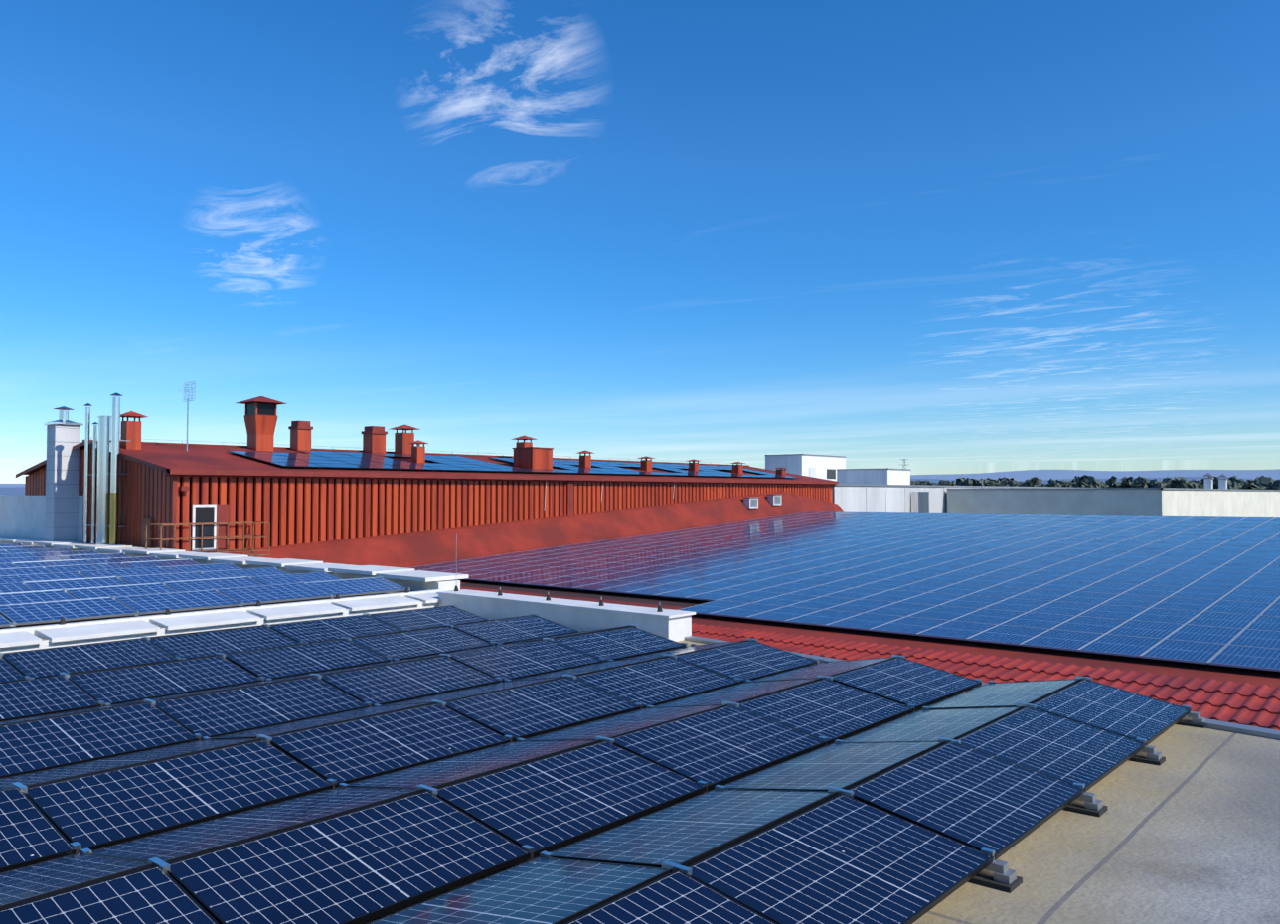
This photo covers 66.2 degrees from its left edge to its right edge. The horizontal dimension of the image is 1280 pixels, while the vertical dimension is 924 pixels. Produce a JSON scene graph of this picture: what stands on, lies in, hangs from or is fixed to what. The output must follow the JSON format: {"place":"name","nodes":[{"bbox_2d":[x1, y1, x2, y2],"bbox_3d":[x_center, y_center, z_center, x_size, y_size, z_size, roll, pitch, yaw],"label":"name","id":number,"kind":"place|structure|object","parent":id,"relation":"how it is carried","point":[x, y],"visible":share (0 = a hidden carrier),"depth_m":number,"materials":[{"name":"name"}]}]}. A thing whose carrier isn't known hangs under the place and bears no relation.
{"place":"outdoors","nodes":[
{"label":"outdoors","id":0,"kind":"place"},
{"bbox_2d":[0,440,838,552],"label":"red clad building","id":1,"kind":"structure","parent":0,"point":[173,483],"depth_m":35.72,"materials":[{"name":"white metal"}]},
{"bbox_2d":[182,380,195,451],"bbox_3d":[-16.339,-1.594,35.136,0.902,2.623,0.412,-2,-2,40],"label":"grid antenna","id":2,"kind":"object","parent":1,"relation":"on","point":[188,391],"visible":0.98,"depth_m":35.24,"materials":[{"name":"silver metal"}]},
{"bbox_2d":[120,396,788,476],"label":"chimneys","id":3,"kind":"object","parent":1,"relation":"on","point":[260,417],"visible":0.9,"depth_m":40.93,"materials":[{"name":"red"}]},
{"bbox_2d":[226,450,799,479],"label":"solar panels","id":4,"kind":"object","parent":1,"relation":"on","point":[326,459],"visible":0.92,"depth_m":41.59,"materials":[{"name":"black"}]},
{"bbox_2d":[0,477,1276,495],"bbox_3d":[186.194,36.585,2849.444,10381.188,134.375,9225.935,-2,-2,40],"label":"hills","id":5,"kind":"structure","parent":0,"point":[18,491],"depth_m":5945.91,"materials":[{"name":"green plant"}]},
{"bbox_2d":[0,590,1279,923],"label":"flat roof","id":6,"kind":"structure","parent":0,"point":[1187,831],"depth_m":6.35,"materials":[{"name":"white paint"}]},
{"bbox_2d":[0,543,411,629],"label":"panel clamps","id":7,"kind":"object","parent":6,"relation":"on","point":[13,623],"visible":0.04,"depth_m":18.16,"materials":[{"name":"silver metal"}]},
{"bbox_2d":[0,543,405,627],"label":"solar field","id":8,"kind":"structure","parent":7,"relation":"on","point":[40,596],"depth_m":18.89,"materials":[{"name":"blue glass"}]},
{"bbox_2d":[0,535,695,647],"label":"white parapets","id":9,"kind":"object","parent":6,"relation":"on","point":[439,587],"visible":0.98,"depth_m":16.85,"materials":[{"name":"paint"}]},
{"bbox_2d":[59,533,662,625],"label":"conductor holders","id":10,"kind":"object","parent":9,"relation":"on","point":[63,621],"visible":1,"depth_m":16.48,"materials":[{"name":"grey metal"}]},
{"bbox_2d":[0,604,1205,893],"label":"panel mounting brackets","id":11,"kind":"object","parent":6,"relation":"on","point":[998,875],"visible":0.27,"depth_m":7.02,"materials":[{"name":"silver metal"}]},
{"bbox_2d":[0,606,1190,923],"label":"solar panels","id":12,"kind":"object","parent":11,"relation":"on","point":[233,819],"visible":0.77,"depth_m":7.09,"materials":[{"name":"blue"}]},
{"bbox_2d":[219,491,1279,687],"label":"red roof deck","id":13,"kind":"structure","parent":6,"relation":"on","point":[416,549],"depth_m":35.20,"materials":[{"name":"paint"}]},
{"bbox_2d":[145,520,270,556],"bbox_3d":[-13.377,2.417,30.490,1.035,1.080,3.435,-2,-2,40],"label":"rusty railing","id":14,"kind":"object","parent":13,"relation":"on","point":[217,538],"visible":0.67,"depth_m":30.73,"materials":[{"name":"red metal"}]},
{"bbox_2d":[743,494,782,508],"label":"rooftop ac units","id":15,"kind":"object","parent":13,"relation":"on","point":[752,503],"visible":0.98,"depth_m":53.14,"materials":[{"name":"grey metal"}]},
{"bbox_2d":[407,510,1279,671],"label":"solar panels","id":16,"kind":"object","parent":13,"relation":"on","point":[1200,589],"visible":1,"depth_m":27.89,"materials":[{"name":"blue glass"}]},
{"bbox_2d":[463,579,1279,672],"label":"red tiled roof","id":17,"kind":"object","parent":13,"relation":"on","point":[884,632],"depth_m":19.92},
{"bbox_2d":[691,623,1279,730],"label":"red tile sheets","id":18,"kind":"object","parent":13,"relation":"on","point":[1246,704],"visible":0.1,"depth_m":16.02,"materials":[{"name":"red tile"}]},
{"bbox_2d":[0,469,1279,487],"bbox_3d":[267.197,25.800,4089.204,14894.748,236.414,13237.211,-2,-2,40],"label":"hills","id":19,"kind":"structure","parent":0,"point":[1072,474],"depth_m":8809.43,"materials":[{"name":"blue"}]},
{"bbox_2d":[0,0,1279,483],"label":"sky","id":20,"kind":"structure","parent":0,"point":[939,237],"materials":[{"name":"blue"}]},
{"bbox_2d":[764,454,1279,516],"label":"white buildings","id":21,"kind":"structure","parent":0,"point":[875,490],"depth_m":72.80,"materials":[{"name":"paint"}]},
{"bbox_2d":[910,475,1279,489],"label":"trees","id":22,"kind":"object","parent":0,"point":[1234,483],"visible":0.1,"depth_m":379.47,"materials":[{"name":"green plant"}]}
]}

